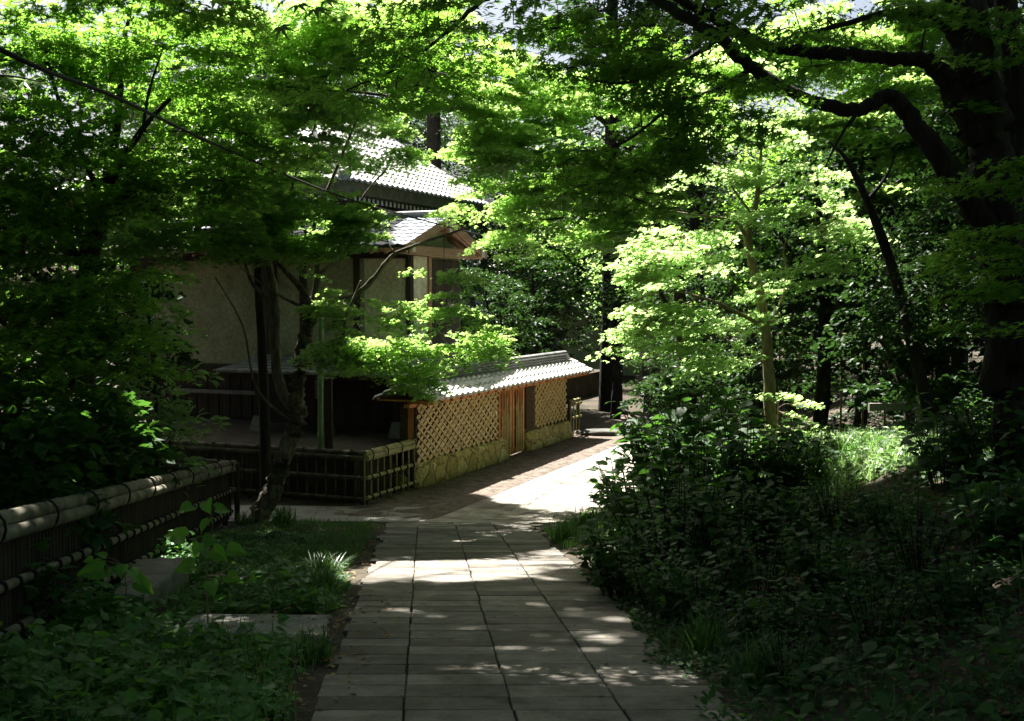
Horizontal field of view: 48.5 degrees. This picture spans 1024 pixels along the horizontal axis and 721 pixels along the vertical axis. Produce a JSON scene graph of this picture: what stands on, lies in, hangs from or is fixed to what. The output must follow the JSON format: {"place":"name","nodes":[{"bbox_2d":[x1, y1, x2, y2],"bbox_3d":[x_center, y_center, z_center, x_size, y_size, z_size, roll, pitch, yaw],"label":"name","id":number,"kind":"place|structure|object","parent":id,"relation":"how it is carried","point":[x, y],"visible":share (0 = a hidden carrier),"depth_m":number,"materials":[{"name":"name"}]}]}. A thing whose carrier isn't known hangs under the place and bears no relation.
{"place":"outdoors","nodes":[
{"label":"outdoors","id":0,"kind":"place"},
{"bbox_2d":[2,360,599,502],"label":"terrace","id":1,"kind":"structure","parent":0,"point":[238,431],"depth_m":22.43,"materials":[{"name":"wood"}]},
{"bbox_2d":[44,60,497,394],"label":"temple hall","id":2,"kind":"structure","parent":1,"relation":"on","point":[428,189],"depth_m":33.03,"materials":[{"name":"tile"}]},
{"bbox_2d":[109,210,486,418],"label":"plaster house","id":3,"kind":"structure","parent":1,"relation":"on","point":[223,344],"depth_m":26.70,"materials":[{"name":"paint"}]},
{"bbox_2d":[324,377,333,448],"bbox_3d":[-3.450,1.015,21.388,0.180,1.390,0.180,0,3,0],"label":"wooden post","id":4,"kind":"object","parent":1,"relation":"on","point":[328,413],"visible":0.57,"depth_m":21.32,"materials":[{"name":"brown wood"}]},
{"bbox_2d":[213,354,446,438],"bbox_3d":[-3.917,0.729,24.794,4.700,1.586,2.101,1,3,22],"label":"timber porch","id":5,"kind":"object","parent":1,"relation":"on","point":[355,404],"visible":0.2,"depth_m":25.37,"materials":[{"name":"brown wood"}]},
{"bbox_2d":[228,505,421,523],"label":"side path","id":6,"kind":"structure","parent":0,"point":[327,512],"depth_m":19.59,"materials":[{"name":"stone"}]},
{"bbox_2d":[0,0,1023,328],"label":"sky","id":7,"kind":"structure","parent":0,"point":[859,3],"materials":[{"name":"white"}]},
{"bbox_2d":[1,334,1023,720],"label":"ground","id":8,"kind":"structure","parent":0,"point":[593,416],"depth_m":7.78,"materials":[{"name":"soil"}]},
{"bbox_2d":[0,176,81,481],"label":"tall shrub","id":9,"kind":"object","parent":8,"relation":"on","point":[45,277],"visible":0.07,"depth_m":11.86,"materials":[{"name":"green plant"}]},
{"bbox_2d":[11,537,86,637],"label":"leafy shrub","id":10,"kind":"object","parent":8,"relation":"on","point":[46,577],"visible":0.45,"depth_m":8.21,"materials":[{"name":"green plant"}]},
{"bbox_2d":[0,126,105,410],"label":"tall shrub","id":11,"kind":"object","parent":8,"relation":"on","point":[69,254],"visible":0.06,"depth_m":16.83,"materials":[{"name":"green plant"}]},
{"bbox_2d":[0,390,119,498],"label":"tall shrub","id":12,"kind":"object","parent":8,"relation":"on","point":[53,459],"visible":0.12,"depth_m":11.78,"materials":[{"name":"green plant"}]},
{"bbox_2d":[0,467,132,572],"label":"leafy shrub","id":13,"kind":"object","parent":8,"relation":"on","point":[95,539],"visible":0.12,"depth_m":9.71,"materials":[{"name":"green plant"}]},
{"bbox_2d":[0,366,141,564],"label":"tall shrub","id":14,"kind":"object","parent":8,"relation":"on","point":[31,432],"visible":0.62,"depth_m":9.44,"materials":[{"name":"green plant"}]},
{"bbox_2d":[0,203,170,463],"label":"tall shrub","id":15,"kind":"object","parent":8,"relation":"on","point":[19,282],"visible":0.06,"depth_m":15.35,"materials":[{"name":"green plant"}]},
{"bbox_2d":[3,374,187,490],"bbox_3d":[-4.853,1.220,12.627,2.247,2.248,2.450,0,3,0],"label":"tall shrub","id":16,"kind":"object","parent":8,"relation":"on","point":[106,405],"visible":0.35,"depth_m":12.61,"materials":[{"name":"green plant"}]},
{"bbox_2d":[27,259,203,475],"bbox_3d":[-6.418,0.453,18.594,2.688,4.221,2.605,0,3,0],"label":"tall shrub","id":17,"kind":"object","parent":8,"relation":"on","point":[185,356],"visible":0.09,"depth_m":18.60,"materials":[{"name":"green plant"}]},
{"bbox_2d":[0,459,233,642],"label":"bamboo fence","id":18,"kind":"object","parent":8,"relation":"on","point":[150,506],"visible":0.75,"depth_m":9.89,"materials":[{"name":"brown wood"}]},
{"bbox_2d":[0,528,246,690],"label":"ground cover by fence","id":19,"kind":"object","parent":8,"relation":"on","point":[15,645],"visible":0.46,"depth_m":8.45,"materials":[{"name":"green plant"}]},
{"bbox_2d":[76,551,152,610],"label":"sapling","id":20,"kind":"object","parent":19,"relation":"on","point":[92,569],"visible":0.88,"depth_m":8.52,"materials":[{"name":"green plant"}]},
{"bbox_2d":[68,279,232,496],"bbox_3d":[-4.670,0.690,14.533,2.105,3.461,2.006,0,3,0],"label":"tall shrub","id":21,"kind":"object","parent":8,"relation":"on","point":[157,404],"visible":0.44,"depth_m":14.51,"materials":[{"name":"green plant"}]},
{"bbox_2d":[114,557,188,605],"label":"stone slab","id":22,"kind":"structure","parent":8,"relation":"on","point":[159,573],"depth_m":10.58,"materials":[{"name":"stone"}]},
{"bbox_2d":[72,454,239,523],"bbox_3d":[-6.290,2.057,18.644,3.869,1.170,0.204,1,3,12],"label":"bamboo fence","id":23,"kind":"object","parent":8,"relation":"on","point":[235,488],"visible":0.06,"depth_m":18.29,"materials":[{"name":"brown wood"}]},
{"bbox_2d":[0,0,330,425],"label":"maple tree","id":24,"kind":"object","parent":8,"relation":"on","point":[79,299],"visible":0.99,"depth_m":11.15,"materials":[{"name":"green plant"}]},
{"bbox_2d":[0,555,334,720],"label":"ground cover broadleaf","id":25,"kind":"object","parent":8,"relation":"on","point":[102,642],"visible":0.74,"depth_m":6.66,"materials":[{"name":"green plant"}]},
{"bbox_2d":[0,0,343,105],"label":"maple tree","id":26,"kind":"object","parent":8,"relation":"on","point":[11,76],"visible":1,"depth_m":3.73,"materials":[{"name":"green plant"}]},
{"bbox_2d":[0,572,347,720],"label":"mixed grass","id":27,"kind":"structure","parent":8,"relation":"on","point":[228,643],"depth_m":6.77,"materials":[{"name":"plant"}]},
{"bbox_2d":[0,527,352,720],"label":"ground cover herbs","id":28,"kind":"object","parent":8,"relation":"on","point":[280,683],"visible":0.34,"depth_m":7.46,"materials":[{"name":"green plant"}]},
{"bbox_2d":[164,497,256,623],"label":"sapling","id":29,"kind":"object","parent":8,"relation":"on","point":[178,535],"visible":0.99,"depth_m":8.66,"materials":[{"name":"green plant"}]},
{"bbox_2d":[19,588,411,720],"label":"fallen twig leaves","id":30,"kind":"object","parent":8,"relation":"on","point":[331,657],"visible":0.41,"depth_m":8.29,"materials":[{"name":"brown plant"}]},
{"bbox_2d":[98,516,376,611],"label":"short grass","id":31,"kind":"structure","parent":8,"relation":"on","point":[345,549],"depth_m":15.14,"materials":[{"name":"plant"}]},
{"bbox_2d":[132,439,368,504],"bbox_3d":[-6.120,2.107,21.871,7.583,1.156,0.197,1,3,22],"label":"bamboo fence","id":32,"kind":"object","parent":8,"relation":"on","point":[249,450],"visible":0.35,"depth_m":20.90,"materials":[{"name":"brown wood"}]},
{"bbox_2d":[184,614,331,641],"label":"stone slab","id":33,"kind":"structure","parent":8,"relation":"on","point":[296,623],"depth_m":8.86,"materials":[{"name":"stone"}]},
{"bbox_2d":[54,61,527,524],"bbox_3d":[-3.442,-1.025,17.895,6.994,7.787,4.429,-1,3,-20],"label":"maple tree","id":34,"kind":"object","parent":8,"relation":"on","point":[231,240],"visible":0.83,"depth_m":17.34,"materials":[{"name":"green plant"}]},
{"bbox_2d":[57,0,556,492],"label":"maple tree","id":35,"kind":"object","parent":8,"relation":"on","point":[313,40],"visible":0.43,"depth_m":18.80,"materials":[{"name":"green plant"}]},
{"bbox_2d":[272,621,350,666],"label":"grass clump","id":36,"kind":"object","parent":8,"relation":"on","point":[322,651],"visible":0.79,"depth_m":7.62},
{"bbox_2d":[360,438,418,504],"bbox_3d":[-2.264,2.132,21.349,0.214,1.162,2.033,1,3,22],"label":"bamboo fence","id":37,"kind":"object","parent":8,"relation":"on","point":[384,451],"visible":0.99,"depth_m":21.17,"materials":[{"name":"brown wood"}]},
{"bbox_2d":[318,2,529,304],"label":"woodland tree","id":38,"kind":"object","parent":8,"relation":"on","point":[444,141],"visible":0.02,"depth_m":49.80,"materials":[{"name":"green plant"}]},
{"bbox_2d":[368,0,509,169],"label":"cedar tree","id":39,"kind":"object","parent":8,"relation":"on","point":[434,139],"visible":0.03,"depth_m":43.37,"materials":[{"name":"green plant"}]},
{"bbox_2d":[373,350,593,488],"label":"bamboo wall","id":40,"kind":"structure","parent":8,"relation":"on","point":[458,434],"depth_m":25.22,"materials":[{"name":"wood"}]},
{"bbox_2d":[335,411,666,519],"bbox_3d":[1.539,2.146,28.528,1.820,0.040,20.000,1,3,22],"label":"dirt strip","id":41,"kind":"object","parent":8,"relation":"on","point":[437,508],"visible":0.62,"depth_m":23.21,"materials":[{"name":"soil"}]},
{"bbox_2d":[441,113,576,306],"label":"woodland tree","id":42,"kind":"object","parent":8,"relation":"on","point":[484,261],"visible":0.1,"depth_m":55.64,"materials":[{"name":"green plant"}]},
{"bbox_2d":[460,265,562,398],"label":"evergreen tree","id":43,"kind":"object","parent":8,"relation":"on","point":[524,337],"visible":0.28,"depth_m":31.32,"materials":[{"name":"green plant"}]},
{"bbox_2d":[474,260,595,357],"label":"evergreen tree","id":44,"kind":"object","parent":8,"relation":"on","point":[569,339],"visible":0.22,"depth_m":37.65,"materials":[{"name":"green plant"}]},
{"bbox_2d":[490,257,583,353],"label":"evergreen tree","id":45,"kind":"object","parent":8,"relation":"on","point":[543,299],"visible":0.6,"depth_m":33.89,"materials":[{"name":"green plant"}]},
{"bbox_2d":[384,413,750,526],"bbox_3d":[3.320,2.182,27.364,2.990,0.219,20.995,1,3,22],"label":"path beyond bend","id":46,"kind":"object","parent":8,"relation":"on","point":[535,502],"visible":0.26,"depth_m":21.12,"materials":[{"name":"stone"}]},
{"bbox_2d":[464,121,683,321],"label":"woodland tree","id":47,"kind":"object","parent":8,"relation":"on","point":[578,268],"visible":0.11,"depth_m":54.43,"materials":[{"name":"green plant"}]},
{"bbox_2d":[460,268,709,375],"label":"tree","id":48,"kind":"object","parent":8,"relation":"on","point":[580,356],"depth_m":55.01,"materials":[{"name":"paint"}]},
{"bbox_2d":[448,39,733,402],"bbox_3d":[1.417,-1.653,22.050,5.606,8.443,5.802,0,3,0],"label":"maple tree","id":49,"kind":"object","parent":8,"relation":"on","point":[599,237],"visible":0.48,"depth_m":20.68,"materials":[{"name":"green plant"}]},
{"bbox_2d":[568,255,654,418],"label":"evergreen tree","id":50,"kind":"object","parent":8,"relation":"on","point":[616,375],"visible":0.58,"depth_m":35.00,"materials":[{"name":"green plant"}]},
{"bbox_2d":[513,0,714,411],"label":"cedar tree","id":51,"kind":"object","parent":8,"relation":"on","point":[612,9],"visible":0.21,"depth_m":37.45,"materials":[{"name":"green plant"}]},
{"bbox_2d":[570,505,673,599],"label":"leafy shrub","id":52,"kind":"object","parent":8,"relation":"on","point":[612,562],"visible":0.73,"depth_m":10.40,"materials":[{"name":"green plant"}]},
{"bbox_2d":[582,442,689,534],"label":"leafy shrub","id":53,"kind":"object","parent":8,"relation":"on","point":[619,464],"visible":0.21,"depth_m":13.37,"materials":[{"name":"green plant"}]},
{"bbox_2d":[269,0,1023,476],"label":"broadleaf tree","id":54,"kind":"object","parent":8,"relation":"on","point":[981,98],"visible":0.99,"depth_m":8.82,"materials":[{"name":"green plant"}]},
{"bbox_2d":[572,216,727,374],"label":"woodland tree","id":55,"kind":"object","parent":8,"relation":"on","point":[641,293],"visible":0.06,"depth_m":46.43,"materials":[{"name":"green plant"}]},
{"bbox_2d":[590,454,721,563],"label":"leafy shrub","id":56,"kind":"object","parent":8,"relation":"on","point":[620,500],"visible":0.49,"depth_m":11.93,"materials":[{"name":"green plant"}]},
{"bbox_2d":[623,538,697,617],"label":"leafy shrub","id":57,"kind":"object","parent":8,"relation":"on","point":[635,574],"visible":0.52,"depth_m":9.40,"materials":[{"name":"green plant"}]},
{"bbox_2d":[616,465,731,586],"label":"leafy shrub","id":58,"kind":"object","parent":8,"relation":"on","point":[666,539],"visible":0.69,"depth_m":10.27,"materials":[{"name":"green plant"}]},
{"bbox_2d":[605,377,759,510],"bbox_3d":[2.131,1.168,14.351,1.902,1.962,2.089,0,3,0],"label":"leafy shrub","id":59,"kind":"object","parent":8,"relation":"on","point":[636,440],"visible":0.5,"depth_m":14.23,"materials":[{"name":"green plant"}]},
{"bbox_2d":[616,353,762,467],"bbox_3d":[3.382,1.087,21.592,2.747,2.578,2.950,1,3,14],"label":"leafy shrub","id":60,"kind":"object","parent":8,"relation":"on","point":[658,405],"visible":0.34,"depth_m":21.43,"materials":[{"name":"green plant"}]},
{"bbox_2d":[638,535,759,625],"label":"leafy shrub","id":61,"kind":"object","parent":8,"relation":"on","point":[689,591],"visible":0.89,"depth_m":8.78,"materials":[{"name":"green plant"}]},
{"bbox_2d":[621,0,777,342],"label":"cedar tree","id":62,"kind":"object","parent":8,"relation":"on","point":[695,223],"visible":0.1,"depth_m":41.50,"materials":[{"name":"green plant"}]},
{"bbox_2d":[620,237,786,445],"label":"evergreen tree","id":63,"kind":"object","parent":8,"relation":"on","point":[701,283],"visible":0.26,"depth_m":27.41,"materials":[{"name":"green plant"}]},
{"bbox_2d":[661,600,750,658],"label":"grass clump","id":64,"kind":"object","parent":8,"relation":"on","point":[712,641],"visible":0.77,"depth_m":7.78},
{"bbox_2d":[643,411,773,534],"bbox_3d":[2.090,1.342,12.238,1.438,1.534,1.219,1,3,18],"label":"leafy shrub","id":65,"kind":"object","parent":8,"relation":"on","point":[665,484],"visible":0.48,"depth_m":12.20,"materials":[{"name":"green plant"}]},
{"bbox_2d":[660,402,786,499],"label":"leafy shrub","id":66,"kind":"object","parent":8,"relation":"on","point":[706,435],"visible":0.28,"depth_m":13.46,"materials":[{"name":"green plant"}]},
{"bbox_2d":[690,585,775,646],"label":"leafy shrub","id":67,"kind":"object","parent":8,"relation":"on","point":[740,605],"visible":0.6,"depth_m":8.01,"materials":[{"name":"green plant"}]},
{"bbox_2d":[668,457,799,568],"bbox_3d":[2.036,1.468,10.520,1.240,1.165,1.129,1,3,16],"label":"leafy shrub","id":68,"kind":"object","parent":8,"relation":"on","point":[712,530],"visible":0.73,"depth_m":10.38,"materials":[{"name":"green plant"}]},
{"bbox_2d":[585,54,897,442],"bbox_3d":[2.864,-1.405,14.739,3.841,5.085,2.415,0,3,0],"label":"maple tree","id":69,"kind":"object","parent":8,"relation":"on","point":[643,275],"visible":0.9,"depth_m":14.74,"materials":[{"name":"green plant"}]},
{"bbox_2d":[679,394,820,517],"bbox_3d":[2.647,1.079,12.375,1.501,1.410,1.367,-2,4,-37],"label":"leafy shrub","id":70,"kind":"object","parent":8,"relation":"on","point":[762,457],"visible":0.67,"depth_m":12.15,"materials":[{"name":"green plant"}]},
{"bbox_2d":[666,309,837,440],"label":"evergreen tree","id":71,"kind":"object","parent":8,"relation":"on","point":[743,378],"visible":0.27,"depth_m":22.82,"materials":[{"name":"green plant"}]},
{"bbox_2d":[714,624,807,689],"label":"grass clump","id":72,"kind":"object","parent":8,"relation":"on","point":[750,666],"visible":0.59,"depth_m":6.90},
{"bbox_2d":[713,499,816,603],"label":"leafy shrub","id":73,"kind":"object","parent":8,"relation":"on","point":[751,561],"visible":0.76,"depth_m":8.95,"materials":[{"name":"green plant"}]},
{"bbox_2d":[746,611,824,688],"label":"leafy shrub","id":74,"kind":"object","parent":8,"relation":"on","point":[781,655],"visible":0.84,"depth_m":6.78,"materials":[{"name":"green plant"}]},
{"bbox_2d":[670,128,904,411],"bbox_3d":[8.902,-2.766,36.134,8.261,9.568,9.384,1,3,22],"label":"woodland tree","id":75,"kind":"object","parent":8,"relation":"on","point":[765,196],"visible":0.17,"depth_m":35.71,"materials":[{"name":"green plant"}]},
{"bbox_2d":[0,46,685,249],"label":"power cable","id":76,"kind":"object","parent":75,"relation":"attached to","point":[45,70],"visible":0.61,"depth_m":8.29,"materials":[{"name":"rubber"}]},
{"bbox_2d":[738,476,844,554],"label":"leafy shrub","id":77,"kind":"object","parent":8,"relation":"on","point":[758,505],"visible":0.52,"depth_m":10.25,"materials":[{"name":"green plant"}]},
{"bbox_2d":[750,425,840,498],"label":"leafy shrub","id":78,"kind":"object","parent":8,"relation":"on","point":[786,466],"visible":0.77,"depth_m":11.84,"materials":[{"name":"green plant"}]},
{"bbox_2d":[748,565,847,647],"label":"leafy shrub","id":79,"kind":"object","parent":8,"relation":"on","point":[778,611],"visible":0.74,"depth_m":7.52,"materials":[{"name":"green plant"}]},
{"bbox_2d":[677,96,925,368],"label":"woodland tree","id":80,"kind":"object","parent":8,"relation":"on","point":[716,187],"visible":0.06,"depth_m":43.67,"materials":[{"name":"green plant"}]},
{"bbox_2d":[583,440,1023,720],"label":"ground cover","id":81,"kind":"object","parent":8,"relation":"on","point":[970,683],"visible":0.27,"depth_m":6.65,"materials":[{"name":"green plant"}]},
{"bbox_2d":[707,140,926,434],"bbox_3d":[4.927,-1.092,18.549,3.459,4.946,3.476,0,3,0],"label":"evergreen tree","id":82,"kind":"object","parent":8,"relation":"on","point":[824,307],"visible":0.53,"depth_m":18.42,"materials":[{"name":"green plant"}]},
{"bbox_2d":[776,511,868,593],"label":"leafy shrub","id":83,"kind":"object","parent":8,"relation":"on","point":[797,548],"visible":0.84,"depth_m":8.63,"materials":[{"name":"green plant"}]},
{"bbox_2d":[629,443,1023,720],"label":"mixed grass","id":84,"kind":"structure","parent":8,"relation":"on","point":[970,553],"depth_m":6.60,"materials":[{"name":"plant"}]},
{"bbox_2d":[642,432,1023,720],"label":"ground cover plants","id":85,"kind":"object","parent":8,"relation":"on","point":[881,694],"visible":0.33,"depth_m":6.63,"materials":[{"name":"green plant"}]},
{"bbox_2d":[797,468,872,539],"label":"leafy shrub","id":86,"kind":"object","parent":8,"relation":"on","point":[827,519],"visible":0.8,"depth_m":9.86,"materials":[{"name":"green plant"}]},
{"bbox_2d":[672,0,1023,210],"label":"maple tree","id":87,"kind":"object","parent":8,"relation":"on","point":[904,82],"visible":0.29,"depth_m":18.93,"materials":[{"name":"green plant"}]},
{"bbox_2d":[711,420,990,530],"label":"grass","id":88,"kind":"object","parent":8,"relation":"on","point":[895,428],"visible":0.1,"depth_m":12.32,"materials":[{"name":"green plant"}]},
{"bbox_2d":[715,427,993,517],"bbox_3d":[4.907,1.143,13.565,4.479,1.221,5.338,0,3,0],"label":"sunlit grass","id":89,"kind":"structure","parent":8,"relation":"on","point":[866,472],"depth_m":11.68,"materials":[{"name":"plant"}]},
{"bbox_2d":[738,106,972,428],"bbox_3d":[6.476,-1.731,21.620,4.397,6.138,4.540,0,3,0],"label":"evergreen tree","id":90,"kind":"object","parent":8,"relation":"on","point":[857,416],"visible":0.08,"depth_m":21.41,"materials":[{"name":"green plant"}]},
{"bbox_2d":[814,536,908,609],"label":"leafy shrub","id":91,"kind":"object","parent":8,"relation":"on","point":[835,569],"visible":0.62,"depth_m":7.93,"materials":[{"name":"green plant"}]},
{"bbox_2d":[831,549,929,645],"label":"leafy shrub","id":92,"kind":"object","parent":8,"relation":"on","point":[862,615],"visible":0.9,"depth_m":6.96,"materials":[{"name":"green plant"}]},
{"bbox_2d":[850,476,933,543],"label":"leafy shrub","id":93,"kind":"object","parent":8,"relation":"on","point":[876,514],"visible":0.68,"depth_m":8.86,"materials":[{"name":"green plant"}]},
{"bbox_2d":[804,372,992,435],"bbox_3d":[10.495,0.457,24.058,11.203,1.675,20.193,0,3,0],"label":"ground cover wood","id":94,"kind":"object","parent":8,"relation":"on","point":[835,418],"visible":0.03,"depth_m":22.03,"materials":[{"name":"green plant"}]},
{"bbox_2d":[810,227,990,433],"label":"evergreen tree","id":95,"kind":"object","parent":8,"relation":"on","point":[909,387],"visible":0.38,"depth_m":15.68,"materials":[{"name":"green plant"}]},
{"bbox_2d":[808,102,992,426],"bbox_3d":[6.813,-1.353,18.291,4.284,5.525,4.235,0,3,0],"label":"evergreen tree","id":96,"kind":"object","parent":8,"relation":"on","point":[903,178],"visible":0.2,"depth_m":18.03,"materials":[{"name":"green plant"}]},
{"bbox_2d":[826,141,984,417],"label":"broadleaf tree","id":97,"kind":"object","parent":8,"relation":"on","point":[902,303],"visible":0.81,"depth_m":12.91,"materials":[{"name":"green plant"}]},
{"bbox_2d":[803,0,1023,383],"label":"woodland tree","id":98,"kind":"object","parent":8,"relation":"on","point":[957,357],"visible":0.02,"depth_m":32.88,"materials":[{"name":"green plant"}]},
{"bbox_2d":[870,488,960,579],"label":"leafy shrub","id":99,"kind":"object","parent":8,"relation":"on","point":[915,530],"visible":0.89,"depth_m":7.87,"materials":[{"name":"green plant"}]},
{"bbox_2d":[879,49,1000,417],"bbox_3d":[6.657,-1.405,14.166,3.738,5.100,3.920,3,4,43],"label":"evergreen tree","id":100,"kind":"object","parent":8,"relation":"on","point":[959,148],"visible":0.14,"depth_m":14.35,"materials":[{"name":"green plant"}]},
{"bbox_2d":[898,392,993,490],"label":"leafy shrub","id":101,"kind":"object","parent":8,"relation":"on","point":[923,459],"visible":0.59,"depth_m":9.61,"materials":[{"name":"green plant"}]},
{"bbox_2d":[904,545,1012,626],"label":"leafy shrub","id":102,"kind":"object","parent":8,"relation":"on","point":[961,586],"visible":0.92,"depth_m":6.77,"materials":[{"name":"green plant"}]},
{"bbox_2d":[950,362,993,437],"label":"leafy shrub","id":103,"kind":"object","parent":8,"relation":"on","point":[974,404],"visible":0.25,"depth_m":11.54,"materials":[{"name":"green plant"}]},
{"bbox_2d":[928,387,1023,482],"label":"leafy shrub","id":104,"kind":"object","parent":8,"relation":"on","point":[961,434],"visible":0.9,"depth_m":9.08,"materials":[{"name":"green plant"}]},
{"bbox_2d":[939,453,1023,555],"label":"leafy shrub","id":105,"kind":"object","parent":8,"relation":"on","point":[1000,509],"visible":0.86,"depth_m":7.50,"materials":[{"name":"green plant"}]},
{"bbox_2d":[311,522,741,720],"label":"path","id":106,"kind":"structure","parent":0,"point":[530,683],"depth_m":8.08,"materials":[{"name":"stone"}]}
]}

